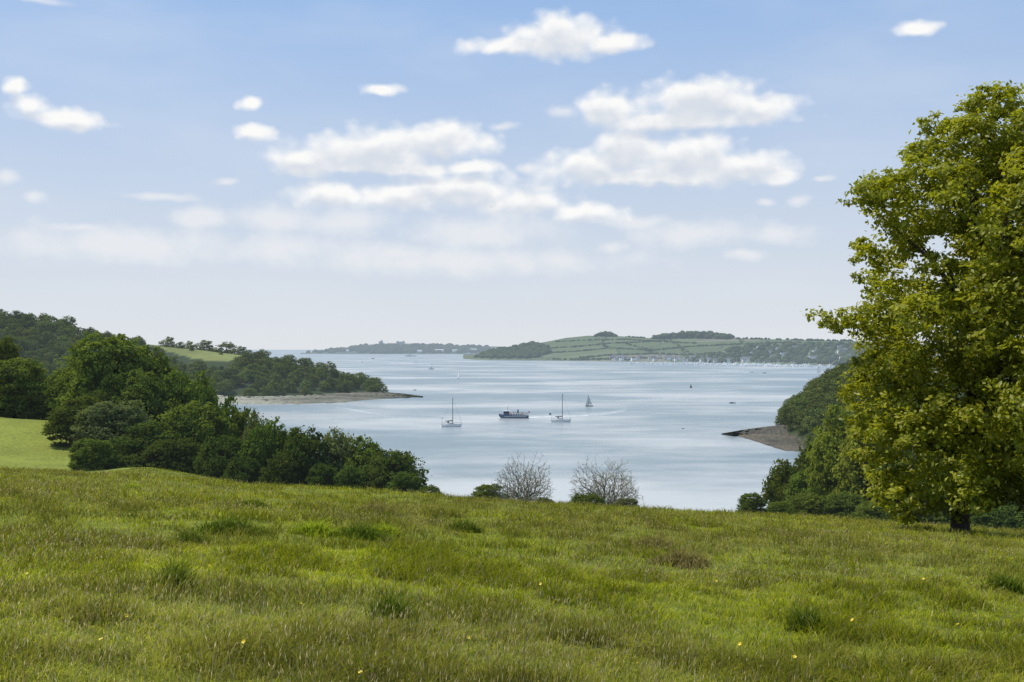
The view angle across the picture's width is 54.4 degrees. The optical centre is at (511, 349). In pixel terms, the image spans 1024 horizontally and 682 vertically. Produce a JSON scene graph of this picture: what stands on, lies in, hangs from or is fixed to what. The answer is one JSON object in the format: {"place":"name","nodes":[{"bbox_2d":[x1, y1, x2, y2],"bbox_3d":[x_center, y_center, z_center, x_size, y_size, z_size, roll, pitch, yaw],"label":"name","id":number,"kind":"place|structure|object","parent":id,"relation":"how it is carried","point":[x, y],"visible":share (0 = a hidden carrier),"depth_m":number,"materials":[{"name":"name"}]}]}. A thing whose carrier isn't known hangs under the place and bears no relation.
{"place":"outdoors","nodes":[
{"label":"outdoors","id":0,"kind":"place"},
{"bbox_2d":[217,392,422,404],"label":"beach","id":1,"kind":"structure","parent":0,"point":[325,398],"depth_m":744.59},
{"bbox_2d":[300,343,496,353],"bbox_3d":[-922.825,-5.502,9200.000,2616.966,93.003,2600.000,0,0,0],"label":"headland","id":2,"kind":"structure","parent":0,"point":[355,352],"depth_m":8020.32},
{"bbox_2d":[306,343,490,353],"bbox_3d":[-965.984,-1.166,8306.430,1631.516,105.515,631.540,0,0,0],"label":"headland wood","id":3,"kind":"object","parent":2,"relation":"on","point":[382,348],"visible":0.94,"depth_m":8126.15,"materials":[{"name":"green plant"}]},
{"bbox_2d":[0,322,1023,681],"bbox_3d":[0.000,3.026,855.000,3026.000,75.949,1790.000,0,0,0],"label":"ground","id":4,"kind":"structure","parent":0,"point":[24,444],"depth_m":21.21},
{"bbox_2d":[0,334,27,416],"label":"tree","id":5,"kind":"object","parent":4,"relation":"on","point":[8,349],"visible":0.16,"depth_m":212.76,"materials":[{"name":"green plant"}]},
{"bbox_2d":[15,335,37,352],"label":"tree","id":6,"kind":"object","parent":4,"relation":"on","point":[21,342],"visible":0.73,"depth_m":891.03,"materials":[{"name":"green plant"}]},
{"bbox_2d":[0,356,54,419],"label":"tree","id":7,"kind":"object","parent":4,"relation":"on","point":[16,384],"visible":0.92,"depth_m":182.90,"materials":[{"name":"green plant"}]},
{"bbox_2d":[21,313,38,326],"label":"tree","id":8,"kind":"object","parent":4,"relation":"on","point":[26,316],"visible":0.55,"depth_m":983.76,"materials":[{"name":"green plant"}]},
{"bbox_2d":[23,350,42,362],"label":"tree","id":9,"kind":"object","parent":4,"relation":"on","point":[31,353],"visible":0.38,"depth_m":861.38,"materials":[{"name":"green plant"}]},
{"bbox_2d":[33,320,52,335],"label":"tree","id":10,"kind":"object","parent":4,"relation":"on","point":[44,328],"visible":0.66,"depth_m":951.59,"materials":[{"name":"green plant"}]},
{"bbox_2d":[40,360,54,375],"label":"tree","id":11,"kind":"object","parent":4,"relation":"on","point":[48,365],"visible":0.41,"depth_m":833.23,"materials":[{"name":"green plant"}]},
{"bbox_2d":[40,355,100,410],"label":"tree","id":12,"kind":"object","parent":4,"relation":"on","point":[47,392],"visible":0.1,"depth_m":174.95,"materials":[{"name":"green plant"}]},
{"bbox_2d":[40,395,116,446],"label":"tree","id":13,"kind":"object","parent":4,"relation":"on","point":[60,415],"visible":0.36,"depth_m":147.12,"materials":[{"name":"green plant"}]},
{"bbox_2d":[66,438,116,470],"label":"tree","id":14,"kind":"object","parent":4,"relation":"on","point":[84,456],"visible":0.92,"depth_m":116.98,"materials":[{"name":"green plant"}]},
{"bbox_2d":[50,330,165,425],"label":"tree","id":15,"kind":"object","parent":4,"relation":"on","point":[85,378],"visible":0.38,"depth_m":166.64,"materials":[{"name":"green plant"}]},
{"bbox_2d":[68,399,153,453],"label":"tree","id":16,"kind":"object","parent":4,"relation":"on","point":[107,412],"visible":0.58,"depth_m":142.16,"materials":[{"name":"green plant"}]},
{"bbox_2d":[82,371,153,416],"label":"tree","id":17,"kind":"object","parent":4,"relation":"on","point":[103,395],"visible":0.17,"depth_m":157.33,"materials":[{"name":"green plant"}]},
{"bbox_2d":[104,453,150,468],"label":"tree","id":18,"kind":"object","parent":4,"relation":"on","point":[121,461],"visible":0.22,"depth_m":118.72,"materials":[{"name":"green plant"}]},
{"bbox_2d":[111,343,178,384],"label":"tree","id":19,"kind":"object","parent":4,"relation":"on","point":[160,363],"visible":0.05,"depth_m":175.91,"materials":[{"name":"green plant"}]},
{"bbox_2d":[106,419,184,464],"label":"tree","id":20,"kind":"object","parent":4,"relation":"on","point":[138,439],"visible":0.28,"depth_m":131.18,"materials":[{"name":"green plant"}]},
{"bbox_2d":[107,367,184,431],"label":"tree","id":21,"kind":"object","parent":4,"relation":"on","point":[140,386],"visible":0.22,"depth_m":155.50,"materials":[{"name":"green plant"}]},
{"bbox_2d":[158,336,174,346],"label":"skyline tree","id":22,"kind":"object","parent":4,"relation":"on","point":[167,340],"visible":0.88,"depth_m":1007.24,"materials":[{"name":"plant"}]},
{"bbox_2d":[136,437,209,473],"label":"tree","id":23,"kind":"object","parent":4,"relation":"on","point":[186,451],"visible":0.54,"depth_m":119.96,"materials":[{"name":"green plant"}]},
{"bbox_2d":[138,555,209,592],"bbox_3d":[-3.927,2.624,11.633,0.892,0.515,0.917,0,0,39],"label":"grass tussock","id":24,"kind":"object","parent":4,"relation":"on","point":[181,573],"depth_m":11.65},
{"bbox_2d":[166,526,217,544],"bbox_3d":[-6.377,3.718,19.881,1.098,0.520,0.985,0,0,0],"label":"grass tussock","id":25,"kind":"object","parent":4,"relation":"on","point":[184,536],"depth_m":19.82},
{"bbox_2d":[185,361,202,373],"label":"tree","id":26,"kind":"object","parent":4,"relation":"on","point":[190,365],"visible":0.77,"depth_m":844.49,"materials":[{"name":"green plant"}]},
{"bbox_2d":[149,399,239,458],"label":"tree","id":27,"kind":"object","parent":4,"relation":"on","point":[191,420],"visible":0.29,"depth_m":137.23,"materials":[{"name":"green plant"}]},
{"bbox_2d":[160,367,231,409],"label":"tree","id":28,"kind":"object","parent":4,"relation":"on","point":[184,389],"visible":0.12,"depth_m":162.71,"materials":[{"name":"green plant"}]},
{"bbox_2d":[189,340,212,349],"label":"skyline tree","id":29,"kind":"object","parent":4,"relation":"on","point":[206,345],"visible":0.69,"depth_m":990.99,"materials":[{"name":"plant"}]},
{"bbox_2d":[194,384,237,423],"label":"tree","id":30,"kind":"object","parent":4,"relation":"on","point":[210,397],"visible":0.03,"depth_m":156.90,"materials":[{"name":"green plant"}]},
{"bbox_2d":[193,434,253,478],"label":"tree","id":31,"kind":"object","parent":4,"relation":"on","point":[223,453],"visible":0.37,"depth_m":116.49,"materials":[{"name":"green plant"}]},
{"bbox_2d":[216,379,233,393],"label":"tree","id":32,"kind":"object","parent":4,"relation":"on","point":[225,390],"visible":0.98,"depth_m":788.05,"materials":[{"name":"green plant"}]},
{"bbox_2d":[212,341,237,353],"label":"skyline tree","id":33,"kind":"object","parent":4,"relation":"on","point":[226,345],"visible":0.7,"depth_m":981.12,"materials":[{"name":"plant"}]},
{"bbox_2d":[187,511,275,535],"bbox_3d":[-6.234,3.941,22.573,1.951,0.557,1.902,0,0,0],"label":"grass tussock","id":34,"kind":"object","parent":4,"relation":"on","point":[228,524],"depth_m":22.30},
{"bbox_2d":[228,374,245,386],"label":"tree","id":35,"kind":"object","parent":4,"relation":"on","point":[233,377],"visible":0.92,"depth_m":810.87,"materials":[{"name":"green plant"}]},
{"bbox_2d":[214,405,262,441],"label":"tree","id":36,"kind":"object","parent":4,"relation":"on","point":[240,419],"visible":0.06,"depth_m":144.38,"materials":[{"name":"green plant"}]},
{"bbox_2d":[232,356,248,367],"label":"tree","id":37,"kind":"object","parent":4,"relation":"on","point":[242,362],"visible":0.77,"depth_m":875.12,"materials":[{"name":"green plant"}]},
{"bbox_2d":[221,455,264,483],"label":"bush","id":38,"kind":"object","parent":4,"relation":"on","point":[246,467],"visible":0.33,"depth_m":112.31,"materials":[{"name":"green plant"}]},
{"bbox_2d":[236,369,253,382],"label":"tree","id":39,"kind":"object","parent":4,"relation":"on","point":[244,372],"visible":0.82,"depth_m":825.94,"materials":[{"name":"green plant"}]},
{"bbox_2d":[239,388,257,395],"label":"tree","id":40,"kind":"object","parent":4,"relation":"on","point":[254,393],"visible":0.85,"depth_m":782.52,"materials":[{"name":"green plant"}]},
{"bbox_2d":[230,497,278,509],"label":"grass tussock","id":41,"kind":"object","parent":4,"relation":"on","point":[256,503],"depth_m":35.54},
{"bbox_2d":[241,408,268,446],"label":"tree","id":42,"kind":"object","parent":4,"relation":"on","point":[251,426],"visible":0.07,"depth_m":135.76,"materials":[{"name":"green plant"}]},
{"bbox_2d":[233,416,289,482],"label":"tree","id":43,"kind":"object","parent":4,"relation":"on","point":[262,448],"visible":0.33,"depth_m":116.89,"materials":[{"name":"green plant"}]},
{"bbox_2d":[258,385,275,395],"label":"tree","id":44,"kind":"object","parent":4,"relation":"on","point":[266,392],"visible":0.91,"depth_m":786.19,"materials":[{"name":"green plant"}]},
{"bbox_2d":[266,379,284,393],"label":"tree","id":45,"kind":"object","parent":4,"relation":"on","point":[278,387],"visible":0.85,"depth_m":797.31,"materials":[{"name":"green plant"}]},
{"bbox_2d":[256,453,307,485],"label":"bush","id":46,"kind":"object","parent":4,"relation":"on","point":[284,473],"visible":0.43,"depth_m":107.28,"materials":[{"name":"green plant"}]},
{"bbox_2d":[287,370,302,380],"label":"tree","id":47,"kind":"object","parent":4,"relation":"on","point":[296,373],"visible":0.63,"depth_m":845.41,"materials":[{"name":"green plant"}]},
{"bbox_2d":[264,425,343,485],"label":"tree","id":48,"kind":"object","parent":4,"relation":"on","point":[302,447],"visible":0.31,"depth_m":109.86,"materials":[{"name":"green plant"}]},
{"bbox_2d":[302,373,319,384],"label":"tree","id":49,"kind":"object","parent":4,"relation":"on","point":[313,378],"visible":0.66,"depth_m":836.74,"materials":[{"name":"green plant"}]},
{"bbox_2d":[286,515,340,537],"bbox_3d":[-4.556,4.090,22.843,1.350,0.572,1.255,0,0,0],"label":"weed clump","id":50,"kind":"object","parent":4,"relation":"on","point":[311,528],"visible":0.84,"depth_m":22.77,"materials":[{"name":"green plant"}]},
{"bbox_2d":[303,462,337,488],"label":"bush","id":51,"kind":"object","parent":4,"relation":"on","point":[319,474],"visible":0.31,"depth_m":106.38,"materials":[{"name":"green plant"}]},
{"bbox_2d":[314,426,358,472],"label":"tree","id":52,"kind":"object","parent":4,"relation":"on","point":[341,445],"visible":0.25,"depth_m":112.22,"materials":[{"name":"green plant"}]},
{"bbox_2d":[334,381,351,392],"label":"tree","id":53,"kind":"object","parent":4,"relation":"on","point":[343,384],"visible":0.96,"depth_m":820.61,"materials":[{"name":"green plant"}]},
{"bbox_2d":[342,374,361,389],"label":"tree","id":54,"kind":"object","parent":4,"relation":"on","point":[351,378],"visible":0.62,"depth_m":849.92,"materials":[{"name":"green plant"}]},
{"bbox_2d":[333,463,377,488],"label":"tree","id":55,"kind":"object","parent":4,"relation":"on","point":[352,477],"visible":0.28,"depth_m":104.88,"materials":[{"name":"green plant"}]},
{"bbox_2d":[356,371,370,383],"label":"tree","id":56,"kind":"object","parent":4,"relation":"on","point":[362,377],"visible":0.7,"depth_m":882.47,"materials":[{"name":"green plant"}]},
{"bbox_2d":[330,517,397,543],"bbox_3d":[-3.481,4.284,23.207,1.799,0.713,1.626,0,0,0],"label":"grass tussock","id":57,"kind":"object","parent":4,"relation":"on","point":[365,534],"depth_m":23.12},
{"bbox_2d":[337,434,392,488],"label":"tree","id":58,"kind":"object","parent":4,"relation":"on","point":[366,453],"visible":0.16,"depth_m":110.86,"materials":[{"name":"green plant"}]},
{"bbox_2d":[350,502,393,513],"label":"grass tussock","id":59,"kind":"object","parent":4,"relation":"on","point":[371,506],"depth_m":36.03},
{"bbox_2d":[366,519,403,538],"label":"weed clump","id":60,"kind":"object","parent":4,"relation":"on","point":[388,527],"visible":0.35,"depth_m":24.30,"materials":[{"name":"green plant"}]},
{"bbox_2d":[359,583,423,621],"bbox_3d":[-1.323,2.833,11.085,0.885,0.506,0.871,0,0,35],"label":"grass tussock","id":61,"kind":"object","parent":4,"relation":"on","point":[388,602],"depth_m":11.07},
{"bbox_2d":[356,449,431,489],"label":"tree","id":62,"kind":"object","parent":4,"relation":"on","point":[396,462],"visible":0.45,"depth_m":104.43,"materials":[{"name":"green plant"}]},
{"bbox_2d":[382,471,423,492],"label":"tree","id":63,"kind":"object","parent":4,"relation":"on","point":[401,482],"visible":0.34,"depth_m":100.20,"materials":[{"name":"green plant"}]},
{"bbox_2d":[417,484,441,494],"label":"tree","id":64,"kind":"object","parent":4,"relation":"on","point":[431,488],"visible":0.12,"depth_m":97.63,"materials":[{"name":"green plant"}]},
{"bbox_2d":[443,517,484,532],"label":"grass tussock","id":65,"kind":"object","parent":4,"relation":"on","point":[471,523],"depth_m":28.47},
{"bbox_2d":[469,483,512,499],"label":"bush","id":66,"kind":"object","parent":4,"relation":"on","point":[487,492],"visible":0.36,"depth_m":85.24,"materials":[{"name":"green plant"}]},
{"bbox_2d":[0,465,1023,681],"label":"meadow grass","id":67,"kind":"structure","parent":4,"relation":"on","point":[369,644],"depth_m":13.80,"materials":[{"name":"plant"}]},
{"bbox_2d":[490,452,555,502],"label":"bare tree","id":68,"kind":"object","parent":4,"relation":"on","point":[525,498],"visible":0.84,"depth_m":83.75,"materials":[{"name":"grey plant"}]},
{"bbox_2d":[566,492,605,505],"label":"bush","id":69,"kind":"object","parent":4,"relation":"on","point":[590,498],"visible":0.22,"depth_m":69.66,"materials":[{"name":"green plant"}]},
{"bbox_2d":[568,453,642,504],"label":"bare tree","id":70,"kind":"object","parent":4,"relation":"on","point":[613,495],"visible":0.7,"depth_m":79.52,"materials":[{"name":"grey plant"}]},
{"bbox_2d":[612,498,638,507],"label":"bush","id":71,"kind":"object","parent":4,"relation":"on","point":[626,501],"visible":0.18,"depth_m":75.62,"materials":[{"name":"green plant"}]},
{"bbox_2d":[627,531,674,549],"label":"grass tussock","id":72,"kind":"object","parent":4,"relation":"on","point":[661,542],"depth_m":26.49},
{"bbox_2d":[646,545,715,569],"bbox_3d":[3.614,4.389,20.939,1.638,0.572,1.430,0,0,0],"label":"grass tussock","id":73,"kind":"object","parent":4,"relation":"on","point":[680,558],"depth_m":20.85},
{"bbox_2d":[736,492,769,514],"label":"bush","id":74,"kind":"object","parent":4,"relation":"on","point":[747,504],"visible":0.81,"depth_m":65.54,"materials":[{"name":"green plant"}]},
{"bbox_2d":[762,462,792,507],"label":"tree","id":75,"kind":"object","parent":4,"relation":"on","point":[772,473],"visible":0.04,"depth_m":119.80,"materials":[{"name":"green plant"}]},
{"bbox_2d":[766,501,794,514],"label":"bush","id":76,"kind":"object","parent":4,"relation":"on","point":[779,507],"visible":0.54,"depth_m":71.52,"materials":[{"name":"green plant"}]},
{"bbox_2d":[761,454,800,505],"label":"tree","id":77,"kind":"object","parent":4,"relation":"on","point":[776,495],"visible":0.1,"depth_m":115.86,"materials":[{"name":"green plant"}]},
{"bbox_2d":[778,406,795,424],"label":"tree","id":78,"kind":"object","parent":4,"relation":"on","point":[783,417],"visible":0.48,"depth_m":474.41,"materials":[{"name":"green plant"}]},
{"bbox_2d":[783,414,799,431],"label":"tree","id":79,"kind":"object","parent":4,"relation":"on","point":[789,424],"visible":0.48,"depth_m":434.11,"materials":[{"name":"green plant"}]},
{"bbox_2d":[782,469,816,506],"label":"tree","id":80,"kind":"object","parent":4,"relation":"on","point":[797,486],"visible":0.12,"depth_m":103.84,"materials":[{"name":"green plant"}]},
{"bbox_2d":[791,407,819,434],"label":"tree","id":81,"kind":"object","parent":4,"relation":"on","point":[799,429],"visible":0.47,"depth_m":408.99,"materials":[{"name":"green plant"}]},
{"bbox_2d":[782,492,831,516],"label":"bush","id":82,"kind":"object","parent":4,"relation":"on","point":[810,503],"visible":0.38,"depth_m":81.25,"materials":[{"name":"green plant"}]},
{"bbox_2d":[775,601,845,632],"bbox_3d":[3.768,3.382,12.643,0.936,0.498,0.812,0,0,26],"label":"grass tussock","id":83,"kind":"object","parent":4,"relation":"on","point":[800,618],"depth_m":12.62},
{"bbox_2d":[783,435,838,498],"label":"tree","id":84,"kind":"object","parent":4,"relation":"on","point":[802,463],"visible":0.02,"depth_m":112.11,"materials":[{"name":"green plant"}]},
{"bbox_2d":[802,407,832,432],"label":"tree","id":85,"kind":"object","parent":4,"relation":"on","point":[818,410],"visible":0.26,"depth_m":398.42,"materials":[{"name":"green plant"}]},
{"bbox_2d":[803,384,831,406],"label":"tree","id":86,"kind":"object","parent":4,"relation":"on","point":[809,394],"visible":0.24,"depth_m":441.48,"materials":[{"name":"green plant"}]},
{"bbox_2d":[807,408,837,434],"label":"tree","id":87,"kind":"object","parent":4,"relation":"on","point":[815,421],"visible":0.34,"depth_m":389.81,"materials":[{"name":"green plant"}]},
{"bbox_2d":[817,392,843,410],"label":"tree","id":88,"kind":"object","parent":4,"relation":"on","point":[826,400],"visible":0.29,"depth_m":409.00,"materials":[{"name":"green plant"}]},
{"bbox_2d":[827,375,850,397],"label":"tree","id":89,"kind":"object","parent":4,"relation":"on","point":[834,382],"visible":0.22,"depth_m":429.12,"materials":[{"name":"green plant"}]},
{"bbox_2d":[803,403,877,506],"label":"tree","id":90,"kind":"object","parent":4,"relation":"on","point":[819,468],"visible":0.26,"depth_m":95.15,"materials":[{"name":"green plant"}]},
{"bbox_2d":[819,490,870,517],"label":"bush","id":91,"kind":"object","parent":4,"relation":"on","point":[842,503],"visible":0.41,"depth_m":79.18,"materials":[{"name":"green plant"}]},
{"bbox_2d":[848,500,890,521],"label":"bush","id":92,"kind":"object","parent":4,"relation":"on","point":[862,509],"visible":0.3,"depth_m":75.43,"materials":[{"name":"green plant"}]},
{"bbox_2d":[830,414,913,513],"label":"tree","id":93,"kind":"object","parent":4,"relation":"on","point":[845,465],"visible":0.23,"depth_m":91.13,"materials":[{"name":"green plant"}]},
{"bbox_2d":[838,451,952,522],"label":"tree","id":94,"kind":"object","parent":4,"relation":"on","point":[862,479],"visible":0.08,"depth_m":88.98,"materials":[{"name":"green plant"}]},
{"bbox_2d":[799,79,1023,532],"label":"tree","id":95,"kind":"object","parent":4,"relation":"on","point":[982,361],"visible":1,"depth_m":53.15,"materials":[{"name":"green plant"}]},
{"bbox_2d":[882,502,946,524],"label":"bush","id":96,"kind":"object","parent":4,"relation":"on","point":[929,518],"visible":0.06,"depth_m":70.84,"materials":[{"name":"green plant"}]},
{"bbox_2d":[946,504,1023,530],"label":"bush","id":97,"kind":"object","parent":4,"relation":"on","point":[1005,517],"visible":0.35,"depth_m":70.66,"materials":[{"name":"green plant"}]},
{"bbox_2d":[975,565,1023,594],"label":"grass tussock","id":98,"kind":"object","parent":4,"relation":"on","point":[1012,584],"depth_m":18.36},
{"bbox_2d":[0,0,1023,349],"label":"sky","id":99,"kind":"structure","parent":0,"point":[250,174],"materials":[{"name":"blue"}]},
{"bbox_2d":[218,350,941,511],"bbox_3d":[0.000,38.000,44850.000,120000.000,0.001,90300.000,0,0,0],"label":"water","id":100,"kind":"structure","parent":0,"point":[636,418],"depth_m":538.77,"materials":[{"name":"liquid"}]},
{"bbox_2d":[441,397,461,426],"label":"moored yacht","id":101,"kind":"object","parent":100,"relation":"on","point":[452,424],"visible":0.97,"depth_m":487.63,"materials":[{"name":"paint"}]},
{"bbox_2d":[499,409,529,417],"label":"passenger boat","id":102,"kind":"object","parent":100,"relation":"on","point":[508,414],"visible":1,"depth_m":548.16,"materials":[{"name":"blue paint"}]},
{"bbox_2d":[549,393,570,421],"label":"moored yacht","id":103,"kind":"object","parent":100,"relation":"on","point":[558,419],"visible":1,"depth_m":519.73,"materials":[{"name":"paint"}]},
{"bbox_2d":[463,336,955,365],"bbox_3d":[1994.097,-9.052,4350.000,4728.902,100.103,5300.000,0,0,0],"label":"hill","id":104,"kind":"structure","parent":0,"point":[656,345],"depth_m":3470.70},
{"bbox_2d":[473,341,551,358],"bbox_3d":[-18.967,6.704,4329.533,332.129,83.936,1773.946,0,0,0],"label":"wood","id":105,"kind":"object","parent":104,"relation":"on","point":[531,349],"visible":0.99,"depth_m":3637.78,"materials":[{"name":"green plant"}]},
{"bbox_2d":[594,331,617,336],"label":"hilltop copse","id":106,"kind":"object","parent":104,"relation":"on","point":[609,333],"visible":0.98,"depth_m":4206.02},
{"bbox_2d":[652,330,734,338],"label":"hilltop wood","id":107,"kind":"object","parent":104,"relation":"on","point":[682,334],"visible":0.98,"depth_m":3831.77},
{"bbox_2d":[547,336,850,359],"bbox_3d":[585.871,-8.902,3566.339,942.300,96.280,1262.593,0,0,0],"label":"hedgerows","id":108,"kind":"object","parent":104,"relation":"on","point":[629,343],"visible":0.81,"depth_m":3334.82,"materials":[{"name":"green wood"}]},
{"bbox_2d":[625,336,852,341],"bbox_3d":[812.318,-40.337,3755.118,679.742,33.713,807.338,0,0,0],"label":"skyline hedge","id":109,"kind":"object","parent":104,"relation":"on","point":[808,339],"visible":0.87,"depth_m":3504.93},
{"bbox_2d":[685,341,881,364],"bbox_3d":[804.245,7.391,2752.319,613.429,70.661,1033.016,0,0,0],"label":"hillside wood","id":110,"kind":"object","parent":104,"relation":"on","point":[821,352],"visible":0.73,"depth_m":2774.71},
{"bbox_2d":[722,425,805,451],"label":"rocky shore","id":111,"kind":"structure","parent":0,"point":[778,437],"depth_m":421.03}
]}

